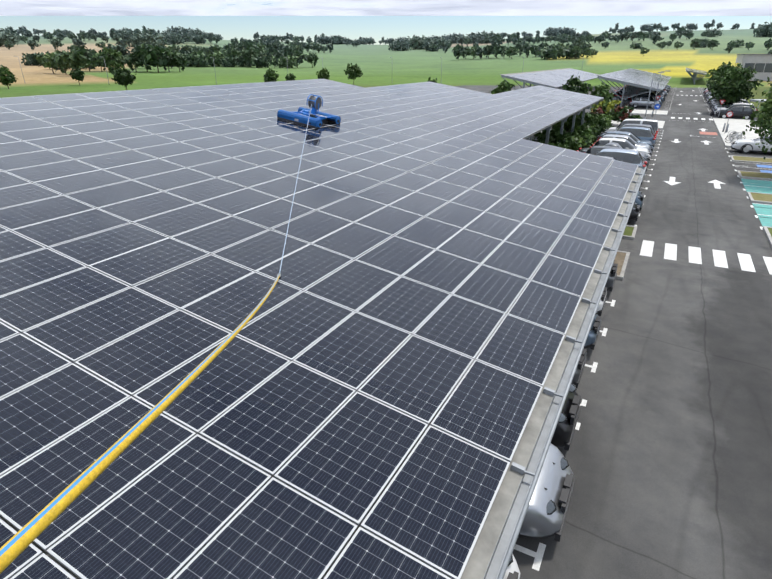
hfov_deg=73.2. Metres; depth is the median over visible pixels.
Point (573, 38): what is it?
tree
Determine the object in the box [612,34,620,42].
tree
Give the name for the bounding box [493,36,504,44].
tree
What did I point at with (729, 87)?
tree
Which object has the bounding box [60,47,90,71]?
tree
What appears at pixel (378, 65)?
terrain
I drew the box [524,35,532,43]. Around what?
tree
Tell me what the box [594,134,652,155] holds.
silver hatchback car
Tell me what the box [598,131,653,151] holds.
blue-grey hatch car
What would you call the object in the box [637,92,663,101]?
blue-grey suv
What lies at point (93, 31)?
tree
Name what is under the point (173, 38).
tree wood
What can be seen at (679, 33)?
tree
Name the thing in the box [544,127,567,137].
hedge shrub
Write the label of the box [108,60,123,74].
tree
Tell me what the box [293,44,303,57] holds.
tree
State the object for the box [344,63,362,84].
tree
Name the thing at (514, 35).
tree
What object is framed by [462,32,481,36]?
tree wood
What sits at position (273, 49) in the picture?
tree
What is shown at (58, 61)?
tree
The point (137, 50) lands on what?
tree
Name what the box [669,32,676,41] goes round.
tree
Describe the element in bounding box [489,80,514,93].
tree
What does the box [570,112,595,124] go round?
hedge shrub
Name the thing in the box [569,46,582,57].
tree
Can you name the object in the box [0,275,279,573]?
yellow water hose
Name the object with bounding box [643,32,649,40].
tree
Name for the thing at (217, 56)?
tree wood
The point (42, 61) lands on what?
tree
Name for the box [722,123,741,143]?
bike rack bollards
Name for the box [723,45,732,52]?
tree
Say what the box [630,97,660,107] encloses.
silver hatchback car
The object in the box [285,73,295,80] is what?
tree
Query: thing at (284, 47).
tree
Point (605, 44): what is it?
tree
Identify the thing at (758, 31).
tree
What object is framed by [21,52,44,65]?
tree wood
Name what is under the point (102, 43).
tree
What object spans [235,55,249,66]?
tree wood
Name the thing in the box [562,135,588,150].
hedge shrub
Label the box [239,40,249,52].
tree
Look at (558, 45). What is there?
tree
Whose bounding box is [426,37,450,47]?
tree wood
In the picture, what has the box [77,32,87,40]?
tree
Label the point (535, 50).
tree
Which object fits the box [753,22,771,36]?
tree wood
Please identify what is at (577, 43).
tree
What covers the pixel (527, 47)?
tree
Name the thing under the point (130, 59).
tree
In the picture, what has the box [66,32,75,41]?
tree
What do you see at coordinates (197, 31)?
tree wood
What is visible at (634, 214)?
black hatchback
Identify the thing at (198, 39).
tree wood
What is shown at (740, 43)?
tree wood
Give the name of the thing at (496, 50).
tree
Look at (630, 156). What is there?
light blue suv
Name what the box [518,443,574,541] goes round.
silver sedan car
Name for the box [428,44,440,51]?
tree wood
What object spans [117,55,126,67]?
tree
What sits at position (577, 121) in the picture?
hedge shrub
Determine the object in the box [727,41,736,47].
tree
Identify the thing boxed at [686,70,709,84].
canopy structure
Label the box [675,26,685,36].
tree
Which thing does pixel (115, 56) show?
tree
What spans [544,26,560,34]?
tree wood
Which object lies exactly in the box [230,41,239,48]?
tree
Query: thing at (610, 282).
grey suv
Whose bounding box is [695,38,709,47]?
tree wood
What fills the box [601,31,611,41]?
tree
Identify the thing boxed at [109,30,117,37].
tree
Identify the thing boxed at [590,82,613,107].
bush
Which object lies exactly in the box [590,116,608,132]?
hedge shrub
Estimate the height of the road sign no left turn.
2.450 m
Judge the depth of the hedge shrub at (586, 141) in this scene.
46.34 m
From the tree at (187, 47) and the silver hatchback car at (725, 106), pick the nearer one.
the silver hatchback car at (725, 106)
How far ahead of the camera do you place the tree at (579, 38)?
605.31 m
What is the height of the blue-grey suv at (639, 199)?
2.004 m
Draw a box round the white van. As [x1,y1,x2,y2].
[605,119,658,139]
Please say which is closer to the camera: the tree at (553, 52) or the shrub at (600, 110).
the shrub at (600, 110)
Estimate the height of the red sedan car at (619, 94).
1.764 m
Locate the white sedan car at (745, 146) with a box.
[731,134,771,153]
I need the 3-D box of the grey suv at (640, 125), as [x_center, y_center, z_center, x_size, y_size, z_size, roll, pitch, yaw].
[24.762,-15.880,53.067,5.304,2.004,2.568,12,27,25]
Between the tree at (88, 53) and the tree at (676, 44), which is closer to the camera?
the tree at (88, 53)
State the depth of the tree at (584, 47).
407.14 m
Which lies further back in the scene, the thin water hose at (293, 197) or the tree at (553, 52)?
the tree at (553, 52)
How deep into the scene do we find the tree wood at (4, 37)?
535.15 m
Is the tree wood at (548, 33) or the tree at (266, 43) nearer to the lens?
the tree at (266, 43)
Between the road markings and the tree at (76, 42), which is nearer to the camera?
the road markings
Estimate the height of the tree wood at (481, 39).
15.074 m
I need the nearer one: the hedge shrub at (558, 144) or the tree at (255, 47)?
the hedge shrub at (558, 144)
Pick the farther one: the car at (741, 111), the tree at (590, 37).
the tree at (590, 37)
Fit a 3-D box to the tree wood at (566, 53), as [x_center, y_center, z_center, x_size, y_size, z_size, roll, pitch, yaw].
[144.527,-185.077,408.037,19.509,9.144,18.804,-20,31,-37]
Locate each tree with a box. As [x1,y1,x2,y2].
[0,65,16,88]
[4,41,13,49]
[19,35,28,42]
[26,38,40,49]
[32,34,39,41]
[36,52,58,73]
[42,32,53,40]
[50,37,63,49]
[53,53,71,73]
[56,31,66,37]
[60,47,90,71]
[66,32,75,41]
[69,68,84,84]
[72,37,85,46]
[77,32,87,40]
[78,45,96,70]
[88,28,96,34]
[88,52,109,71]
[89,33,96,40]
[95,41,105,47]
[98,47,124,63]
[101,35,108,42]
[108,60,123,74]
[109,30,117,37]
[111,35,119,40]
[111,68,135,89]
[116,38,127,45]
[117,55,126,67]
[124,52,144,71]
[134,43,157,71]
[140,44,171,72]
[156,47,177,71]
[168,44,179,52]
[169,53,186,71]
[179,48,192,53]
[183,45,192,50]
[209,44,222,51]
[212,35,220,42]
[224,43,237,49]
[225,47,239,59]
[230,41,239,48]
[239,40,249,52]
[240,45,259,66]
[249,45,260,52]
[254,42,265,53]
[258,49,273,63]
[262,40,269,48]
[263,68,278,81]
[267,42,279,52]
[268,57,278,67]
[271,35,279,40]
[273,50,287,59]
[278,43,289,53]
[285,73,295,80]
[288,51,307,67]
[290,40,299,46]
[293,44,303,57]
[304,42,310,51]
[305,51,318,66]
[310,42,317,51]
[314,44,322,51]
[316,67,329,79]
[321,46,327,52]
[326,44,333,51]
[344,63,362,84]
[427,77,439,83]
[440,42,449,48]
[452,44,465,58]
[456,37,463,44]
[463,46,470,58]
[464,37,471,45]
[466,46,479,58]
[470,36,476,43]
[476,47,486,57]
[483,45,490,57]
[484,35,491,43]
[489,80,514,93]
[490,43,503,57]
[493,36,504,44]
[499,46,507,56]
[505,46,519,58]
[506,34,510,43]
[510,33,517,41]
[512,37,518,44]
[514,41,524,54]
[523,43,533,57]
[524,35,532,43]
[531,47,540,56]
[538,42,551,48]
[548,48,557,59]
[554,43,568,48]
[556,46,564,58]
[559,36,567,43]
[562,75,592,94]
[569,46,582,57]
[570,35,577,42]
[572,39,583,46]
[574,36,584,42]
[578,44,588,56]
[583,47,592,57]
[584,34,594,43]
[589,102,607,114]
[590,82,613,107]
[591,49,597,56]
[596,35,605,43]
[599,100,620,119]
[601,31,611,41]
[601,42,609,47]
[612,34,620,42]
[623,31,632,39]
[634,31,643,39]
[640,47,649,55]
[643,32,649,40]
[650,32,663,43]
[655,23,662,30]
[656,41,666,48]
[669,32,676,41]
[674,41,683,49]
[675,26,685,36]
[677,29,685,37]
[682,29,692,38]
[686,31,694,38]
[690,38,702,49]
[704,22,709,29]
[705,61,730,85]
[705,63,769,105]
[706,62,738,90]
[707,39,719,48]
[711,66,738,83]
[716,22,723,29]
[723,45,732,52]
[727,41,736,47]
[742,77,771,158]
[745,42,754,49]
[753,27,761,36]
[764,38,771,49]
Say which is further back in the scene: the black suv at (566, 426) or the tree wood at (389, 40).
the tree wood at (389, 40)
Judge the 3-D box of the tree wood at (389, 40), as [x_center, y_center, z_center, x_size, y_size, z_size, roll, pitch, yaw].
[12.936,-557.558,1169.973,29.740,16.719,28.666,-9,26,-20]
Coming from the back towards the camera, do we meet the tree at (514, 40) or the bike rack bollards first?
the tree at (514, 40)
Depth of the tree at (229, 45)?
463.94 m
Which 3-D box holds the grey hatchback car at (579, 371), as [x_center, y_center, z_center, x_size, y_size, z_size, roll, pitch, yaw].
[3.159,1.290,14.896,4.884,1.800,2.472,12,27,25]
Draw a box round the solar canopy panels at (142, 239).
[0,79,637,578]
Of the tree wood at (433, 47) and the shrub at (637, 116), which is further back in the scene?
the tree wood at (433, 47)
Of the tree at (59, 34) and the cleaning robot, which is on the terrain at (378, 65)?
the tree at (59, 34)
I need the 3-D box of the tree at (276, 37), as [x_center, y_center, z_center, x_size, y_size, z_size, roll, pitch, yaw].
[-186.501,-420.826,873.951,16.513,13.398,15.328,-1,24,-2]
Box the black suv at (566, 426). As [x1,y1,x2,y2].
[551,383,580,450]
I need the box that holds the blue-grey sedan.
[584,311,600,349]
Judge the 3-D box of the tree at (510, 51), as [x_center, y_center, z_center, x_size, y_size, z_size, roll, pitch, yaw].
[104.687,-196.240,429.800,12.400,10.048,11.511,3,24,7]
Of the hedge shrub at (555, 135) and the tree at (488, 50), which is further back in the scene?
the tree at (488, 50)
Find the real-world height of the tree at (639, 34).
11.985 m
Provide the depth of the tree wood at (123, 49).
391.23 m
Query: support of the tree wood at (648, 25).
on the terrain at (378, 65)
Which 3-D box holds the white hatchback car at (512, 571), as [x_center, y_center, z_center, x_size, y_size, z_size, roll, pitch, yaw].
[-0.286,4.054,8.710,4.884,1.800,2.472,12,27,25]
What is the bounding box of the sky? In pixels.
[0,2,771,44]
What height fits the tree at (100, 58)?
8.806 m
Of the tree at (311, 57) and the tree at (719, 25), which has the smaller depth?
the tree at (311, 57)
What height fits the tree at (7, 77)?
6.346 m
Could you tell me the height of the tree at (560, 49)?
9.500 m
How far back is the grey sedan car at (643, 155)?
42.16 m
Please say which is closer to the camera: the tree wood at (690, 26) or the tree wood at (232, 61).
the tree wood at (232, 61)
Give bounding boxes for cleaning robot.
[277,94,340,128]
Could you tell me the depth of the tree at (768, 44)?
437.57 m
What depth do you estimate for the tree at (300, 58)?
328.32 m
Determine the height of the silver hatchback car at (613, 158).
1.800 m
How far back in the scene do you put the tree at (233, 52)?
332.25 m
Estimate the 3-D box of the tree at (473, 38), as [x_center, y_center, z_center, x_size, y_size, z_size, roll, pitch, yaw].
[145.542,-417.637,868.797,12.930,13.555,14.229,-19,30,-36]
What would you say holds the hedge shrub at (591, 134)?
on the asphalt road surface at (668, 455)
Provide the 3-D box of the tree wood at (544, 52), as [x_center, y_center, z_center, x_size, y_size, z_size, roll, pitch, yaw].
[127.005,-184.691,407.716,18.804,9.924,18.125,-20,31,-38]
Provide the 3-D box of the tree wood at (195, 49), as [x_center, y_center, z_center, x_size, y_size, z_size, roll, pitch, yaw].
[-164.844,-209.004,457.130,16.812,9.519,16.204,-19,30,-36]
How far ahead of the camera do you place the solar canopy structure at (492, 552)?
7.84 m
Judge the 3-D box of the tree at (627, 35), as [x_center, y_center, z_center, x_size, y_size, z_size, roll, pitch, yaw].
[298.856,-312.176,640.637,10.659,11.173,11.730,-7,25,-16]
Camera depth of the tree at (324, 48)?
618.87 m
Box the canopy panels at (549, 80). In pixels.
[506,69,597,86]
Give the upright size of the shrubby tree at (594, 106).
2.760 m
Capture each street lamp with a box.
[644,72,663,118]
[651,70,666,116]
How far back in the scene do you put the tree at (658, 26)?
1022.22 m
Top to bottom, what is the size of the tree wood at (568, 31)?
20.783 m
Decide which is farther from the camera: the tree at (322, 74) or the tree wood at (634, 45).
the tree wood at (634, 45)
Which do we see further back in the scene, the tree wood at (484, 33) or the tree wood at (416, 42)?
the tree wood at (484, 33)
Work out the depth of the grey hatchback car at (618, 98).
93.01 m
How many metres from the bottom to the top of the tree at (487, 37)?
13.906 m
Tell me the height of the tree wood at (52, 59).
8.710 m
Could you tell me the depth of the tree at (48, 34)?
650.35 m
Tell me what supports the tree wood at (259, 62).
on the terrain at (378, 65)
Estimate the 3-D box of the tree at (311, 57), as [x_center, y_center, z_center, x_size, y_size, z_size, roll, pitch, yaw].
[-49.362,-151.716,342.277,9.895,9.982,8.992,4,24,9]
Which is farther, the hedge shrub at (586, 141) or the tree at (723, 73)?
the tree at (723, 73)
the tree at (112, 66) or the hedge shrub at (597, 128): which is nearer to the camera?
the hedge shrub at (597, 128)
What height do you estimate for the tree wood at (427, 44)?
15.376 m
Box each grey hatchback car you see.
[572,349,586,387]
[612,96,620,106]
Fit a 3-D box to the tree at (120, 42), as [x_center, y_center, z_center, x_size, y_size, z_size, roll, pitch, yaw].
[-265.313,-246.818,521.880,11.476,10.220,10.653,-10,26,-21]
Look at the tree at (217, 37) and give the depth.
748.92 m
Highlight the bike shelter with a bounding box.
[749,99,767,119]
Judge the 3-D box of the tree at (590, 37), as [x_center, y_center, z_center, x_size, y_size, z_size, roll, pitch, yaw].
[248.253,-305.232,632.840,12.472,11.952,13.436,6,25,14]
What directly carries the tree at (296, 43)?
on the terrain at (378, 65)
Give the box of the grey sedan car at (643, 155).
[577,142,649,164]
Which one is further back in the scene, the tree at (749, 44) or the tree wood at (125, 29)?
the tree wood at (125, 29)
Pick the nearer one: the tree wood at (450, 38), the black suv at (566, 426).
the black suv at (566, 426)
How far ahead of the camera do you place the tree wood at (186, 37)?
708.62 m
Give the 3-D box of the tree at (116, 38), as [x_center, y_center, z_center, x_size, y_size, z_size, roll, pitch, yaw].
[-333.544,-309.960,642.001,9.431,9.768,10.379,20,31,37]
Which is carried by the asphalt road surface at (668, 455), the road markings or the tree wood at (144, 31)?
the road markings
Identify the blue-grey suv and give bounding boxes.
[596,126,656,145]
[630,95,662,105]
[635,190,643,210]
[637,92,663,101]
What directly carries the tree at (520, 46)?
on the terrain at (378, 65)
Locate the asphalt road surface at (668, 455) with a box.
[360,85,771,578]
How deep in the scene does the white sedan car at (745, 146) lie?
47.79 m
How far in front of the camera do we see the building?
188.93 m
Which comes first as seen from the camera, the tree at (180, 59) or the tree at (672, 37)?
the tree at (180, 59)
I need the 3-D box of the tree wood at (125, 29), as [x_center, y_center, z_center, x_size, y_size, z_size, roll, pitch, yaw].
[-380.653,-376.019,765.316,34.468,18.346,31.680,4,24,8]
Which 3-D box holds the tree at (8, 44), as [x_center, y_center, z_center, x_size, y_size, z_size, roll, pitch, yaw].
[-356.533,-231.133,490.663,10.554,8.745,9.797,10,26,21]
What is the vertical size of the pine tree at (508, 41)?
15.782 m
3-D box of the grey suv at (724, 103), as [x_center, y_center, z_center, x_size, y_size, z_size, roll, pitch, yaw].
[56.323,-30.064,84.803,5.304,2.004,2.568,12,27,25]
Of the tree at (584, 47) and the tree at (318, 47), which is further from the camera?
the tree at (318, 47)
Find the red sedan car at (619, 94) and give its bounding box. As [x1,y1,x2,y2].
[613,92,631,100]
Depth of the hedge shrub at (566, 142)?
44.46 m
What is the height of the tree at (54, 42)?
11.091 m
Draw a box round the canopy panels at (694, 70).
[686,68,708,73]
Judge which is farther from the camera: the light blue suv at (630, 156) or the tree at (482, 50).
the tree at (482, 50)
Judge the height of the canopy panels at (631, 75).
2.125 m
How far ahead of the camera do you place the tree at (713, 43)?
460.79 m
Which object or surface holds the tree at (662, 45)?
on the terrain at (378, 65)
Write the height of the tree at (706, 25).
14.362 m
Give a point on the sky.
(229, 27)
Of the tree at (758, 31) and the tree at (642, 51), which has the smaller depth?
the tree at (642, 51)
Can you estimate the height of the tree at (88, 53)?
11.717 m
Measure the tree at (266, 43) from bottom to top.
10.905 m
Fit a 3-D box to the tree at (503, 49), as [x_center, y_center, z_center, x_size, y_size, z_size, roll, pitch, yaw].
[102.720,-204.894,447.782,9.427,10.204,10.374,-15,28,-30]
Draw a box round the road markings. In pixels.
[514,89,771,570]
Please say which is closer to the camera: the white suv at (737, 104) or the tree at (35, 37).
the white suv at (737, 104)
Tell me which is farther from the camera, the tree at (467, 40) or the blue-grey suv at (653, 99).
the tree at (467, 40)
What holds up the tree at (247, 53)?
on the terrain at (378, 65)
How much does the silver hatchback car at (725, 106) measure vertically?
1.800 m
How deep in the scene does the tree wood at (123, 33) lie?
712.99 m
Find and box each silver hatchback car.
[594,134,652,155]
[601,156,643,184]
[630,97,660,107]
[712,102,742,111]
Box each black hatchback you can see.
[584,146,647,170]
[628,202,639,221]
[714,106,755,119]
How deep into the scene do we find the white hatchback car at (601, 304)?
17.38 m
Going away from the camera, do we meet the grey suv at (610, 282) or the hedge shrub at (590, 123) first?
the grey suv at (610, 282)
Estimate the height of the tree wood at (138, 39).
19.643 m
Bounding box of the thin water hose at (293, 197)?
[279,104,311,272]
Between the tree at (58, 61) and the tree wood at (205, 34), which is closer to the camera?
the tree at (58, 61)
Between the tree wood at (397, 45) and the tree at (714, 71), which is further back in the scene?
the tree wood at (397, 45)
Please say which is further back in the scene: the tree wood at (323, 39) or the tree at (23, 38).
the tree wood at (323, 39)
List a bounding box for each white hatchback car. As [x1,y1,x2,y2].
[503,553,521,578]
[590,138,651,160]
[597,287,606,315]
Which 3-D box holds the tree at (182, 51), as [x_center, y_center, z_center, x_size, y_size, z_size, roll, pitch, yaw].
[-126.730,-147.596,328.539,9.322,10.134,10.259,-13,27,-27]
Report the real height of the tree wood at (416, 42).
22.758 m
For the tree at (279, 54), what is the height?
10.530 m
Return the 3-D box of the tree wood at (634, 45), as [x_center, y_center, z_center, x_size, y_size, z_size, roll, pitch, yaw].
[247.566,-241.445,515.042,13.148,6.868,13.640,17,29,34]
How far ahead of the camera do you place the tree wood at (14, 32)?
624.42 m
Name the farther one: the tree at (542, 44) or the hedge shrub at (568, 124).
the tree at (542, 44)
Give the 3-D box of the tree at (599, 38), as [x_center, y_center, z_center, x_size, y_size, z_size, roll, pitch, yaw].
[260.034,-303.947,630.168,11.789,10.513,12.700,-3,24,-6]
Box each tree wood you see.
[0,28,19,40]
[0,32,17,45]
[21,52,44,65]
[38,53,71,69]
[45,50,73,59]
[107,44,130,55]
[118,27,136,37]
[118,31,135,38]
[127,31,163,46]
[142,28,156,34]
[160,30,190,42]
[160,32,186,44]
[164,26,194,38]
[186,53,215,66]
[188,27,203,35]
[189,35,206,43]
[191,46,204,51]
[200,32,213,38]
[200,51,227,66]
[220,57,239,66]
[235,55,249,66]
[245,56,270,67]
[277,55,300,67]
[314,35,330,43]
[330,35,343,44]
[358,37,373,44]
[384,38,395,43]
[387,39,411,50]
[404,35,430,49]
[423,40,441,50]
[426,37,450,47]
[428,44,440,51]
[444,36,457,43]
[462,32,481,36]
[475,30,494,41]
[477,36,492,43]
[533,47,559,59]
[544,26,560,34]
[546,28,557,35]
[556,27,575,34]
[559,47,581,58]
[630,42,642,48]
[640,23,653,31]
[685,23,696,29]
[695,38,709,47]
[701,28,723,36]
[731,39,745,47]
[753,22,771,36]
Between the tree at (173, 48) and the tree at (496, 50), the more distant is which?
the tree at (496, 50)
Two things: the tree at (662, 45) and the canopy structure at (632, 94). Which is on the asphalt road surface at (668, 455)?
the canopy structure at (632, 94)
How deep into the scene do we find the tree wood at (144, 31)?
835.23 m
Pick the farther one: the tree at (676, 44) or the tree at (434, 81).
the tree at (676, 44)
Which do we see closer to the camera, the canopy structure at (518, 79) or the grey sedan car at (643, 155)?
the grey sedan car at (643, 155)
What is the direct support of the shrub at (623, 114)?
on the asphalt road surface at (668, 455)
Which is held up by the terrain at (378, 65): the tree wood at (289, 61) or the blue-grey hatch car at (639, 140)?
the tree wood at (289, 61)
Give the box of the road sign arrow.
[654,104,659,119]
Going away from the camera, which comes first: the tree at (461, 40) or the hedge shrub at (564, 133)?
the hedge shrub at (564, 133)
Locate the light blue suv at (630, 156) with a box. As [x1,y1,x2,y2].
[594,149,646,175]
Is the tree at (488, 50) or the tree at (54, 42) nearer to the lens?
the tree at (488, 50)
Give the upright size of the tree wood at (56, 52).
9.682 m
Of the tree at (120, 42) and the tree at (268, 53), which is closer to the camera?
the tree at (268, 53)
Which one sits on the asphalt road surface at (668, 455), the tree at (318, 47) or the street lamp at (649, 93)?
the street lamp at (649, 93)
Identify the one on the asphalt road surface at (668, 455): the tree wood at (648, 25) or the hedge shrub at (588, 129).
the hedge shrub at (588, 129)
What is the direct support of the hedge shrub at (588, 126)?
on the asphalt road surface at (668, 455)
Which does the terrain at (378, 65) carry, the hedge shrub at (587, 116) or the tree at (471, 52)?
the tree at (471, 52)
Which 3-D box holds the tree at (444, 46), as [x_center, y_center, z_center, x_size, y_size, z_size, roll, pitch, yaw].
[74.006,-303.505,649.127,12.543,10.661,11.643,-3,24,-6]
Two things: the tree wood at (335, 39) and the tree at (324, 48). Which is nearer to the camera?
the tree at (324, 48)
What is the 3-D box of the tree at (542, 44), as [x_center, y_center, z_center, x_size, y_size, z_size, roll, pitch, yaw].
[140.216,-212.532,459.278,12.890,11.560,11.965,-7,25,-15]
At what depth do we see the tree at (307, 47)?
620.30 m
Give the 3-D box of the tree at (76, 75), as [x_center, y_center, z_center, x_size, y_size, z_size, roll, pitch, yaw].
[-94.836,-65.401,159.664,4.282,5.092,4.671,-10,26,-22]
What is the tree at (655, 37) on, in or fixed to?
on the terrain at (378, 65)
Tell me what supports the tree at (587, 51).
on the terrain at (378, 65)
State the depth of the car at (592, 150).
40.23 m
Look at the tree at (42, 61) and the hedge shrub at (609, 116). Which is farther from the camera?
the tree at (42, 61)
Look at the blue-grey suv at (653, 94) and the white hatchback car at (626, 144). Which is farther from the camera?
the blue-grey suv at (653, 94)
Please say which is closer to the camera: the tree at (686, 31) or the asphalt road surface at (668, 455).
the asphalt road surface at (668, 455)
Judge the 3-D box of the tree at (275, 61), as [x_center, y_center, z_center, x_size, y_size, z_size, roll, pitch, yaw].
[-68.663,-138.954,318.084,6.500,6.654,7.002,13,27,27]
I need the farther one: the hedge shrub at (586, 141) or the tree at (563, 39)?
the tree at (563, 39)
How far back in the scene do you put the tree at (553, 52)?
399.02 m
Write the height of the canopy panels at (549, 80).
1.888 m
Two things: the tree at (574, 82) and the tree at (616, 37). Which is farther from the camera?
the tree at (616, 37)
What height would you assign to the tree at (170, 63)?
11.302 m
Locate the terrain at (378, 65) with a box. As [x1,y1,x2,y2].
[0,29,771,97]
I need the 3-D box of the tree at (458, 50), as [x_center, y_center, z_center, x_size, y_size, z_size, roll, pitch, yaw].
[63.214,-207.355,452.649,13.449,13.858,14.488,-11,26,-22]
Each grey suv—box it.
[600,124,657,142]
[605,261,617,291]
[711,99,748,109]
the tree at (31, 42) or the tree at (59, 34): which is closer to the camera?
the tree at (31, 42)
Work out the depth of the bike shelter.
73.67 m
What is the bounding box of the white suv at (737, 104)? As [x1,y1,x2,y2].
[714,103,756,114]
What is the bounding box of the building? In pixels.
[734,54,771,80]
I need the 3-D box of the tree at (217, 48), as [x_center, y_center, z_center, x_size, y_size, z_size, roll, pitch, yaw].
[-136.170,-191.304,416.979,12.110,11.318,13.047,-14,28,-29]
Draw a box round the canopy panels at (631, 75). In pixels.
[598,68,670,89]
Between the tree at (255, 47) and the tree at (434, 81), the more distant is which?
the tree at (255, 47)
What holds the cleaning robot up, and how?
on the solar canopy panels at (142, 239)
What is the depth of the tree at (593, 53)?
407.33 m
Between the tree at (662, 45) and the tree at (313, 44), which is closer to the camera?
the tree at (662, 45)
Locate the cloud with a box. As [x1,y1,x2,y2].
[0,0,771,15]
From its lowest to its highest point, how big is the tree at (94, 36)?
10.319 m
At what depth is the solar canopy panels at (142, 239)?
9.68 m
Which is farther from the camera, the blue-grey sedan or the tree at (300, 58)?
the tree at (300, 58)
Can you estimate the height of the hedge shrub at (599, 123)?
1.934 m
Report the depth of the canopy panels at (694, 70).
183.63 m
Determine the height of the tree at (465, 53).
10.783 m
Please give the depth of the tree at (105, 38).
638.47 m
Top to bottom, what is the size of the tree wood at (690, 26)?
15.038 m
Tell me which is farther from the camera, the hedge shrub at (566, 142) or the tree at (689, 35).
the tree at (689, 35)
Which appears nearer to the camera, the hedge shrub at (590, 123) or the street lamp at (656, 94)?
the hedge shrub at (590, 123)
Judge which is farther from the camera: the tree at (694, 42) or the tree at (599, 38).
the tree at (599, 38)
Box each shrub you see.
[532,129,565,143]
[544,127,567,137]
[547,141,565,147]
[551,120,580,132]
[558,134,589,148]
[560,140,581,150]
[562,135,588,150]
[567,116,580,124]
[568,129,593,147]
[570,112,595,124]
[570,127,596,142]
[578,122,599,133]
[578,124,597,142]
[578,130,595,145]
[582,123,601,135]
[584,120,606,132]
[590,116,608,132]
[592,106,608,114]
[601,113,613,126]
[609,105,633,121]
[629,114,642,118]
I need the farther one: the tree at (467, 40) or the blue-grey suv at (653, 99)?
the tree at (467, 40)
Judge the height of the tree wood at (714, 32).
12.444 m
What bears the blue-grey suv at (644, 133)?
on the asphalt road surface at (668, 455)
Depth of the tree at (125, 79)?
130.01 m
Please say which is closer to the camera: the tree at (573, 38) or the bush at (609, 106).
the bush at (609, 106)
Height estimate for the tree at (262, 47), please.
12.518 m
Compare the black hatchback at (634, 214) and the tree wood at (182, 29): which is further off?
the tree wood at (182, 29)
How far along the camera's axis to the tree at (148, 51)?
242.18 m
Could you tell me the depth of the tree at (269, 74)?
149.10 m
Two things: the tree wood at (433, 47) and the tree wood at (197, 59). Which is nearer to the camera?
the tree wood at (197, 59)
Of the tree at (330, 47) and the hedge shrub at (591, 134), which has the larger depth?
the tree at (330, 47)
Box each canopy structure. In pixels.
[0,98,645,578]
[500,68,598,89]
[596,68,666,107]
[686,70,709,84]
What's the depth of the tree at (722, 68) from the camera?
101.89 m
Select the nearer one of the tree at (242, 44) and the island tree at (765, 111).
the island tree at (765, 111)
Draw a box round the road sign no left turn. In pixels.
[725,111,732,131]
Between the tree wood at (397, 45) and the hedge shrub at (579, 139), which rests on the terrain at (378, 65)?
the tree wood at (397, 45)
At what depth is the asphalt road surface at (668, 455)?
13.97 m
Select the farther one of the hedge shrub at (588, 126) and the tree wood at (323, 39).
the tree wood at (323, 39)
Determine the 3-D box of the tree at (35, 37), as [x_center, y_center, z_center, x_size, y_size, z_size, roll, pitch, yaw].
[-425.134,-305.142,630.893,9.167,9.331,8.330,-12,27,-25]
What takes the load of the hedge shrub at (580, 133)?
on the asphalt road surface at (668, 455)

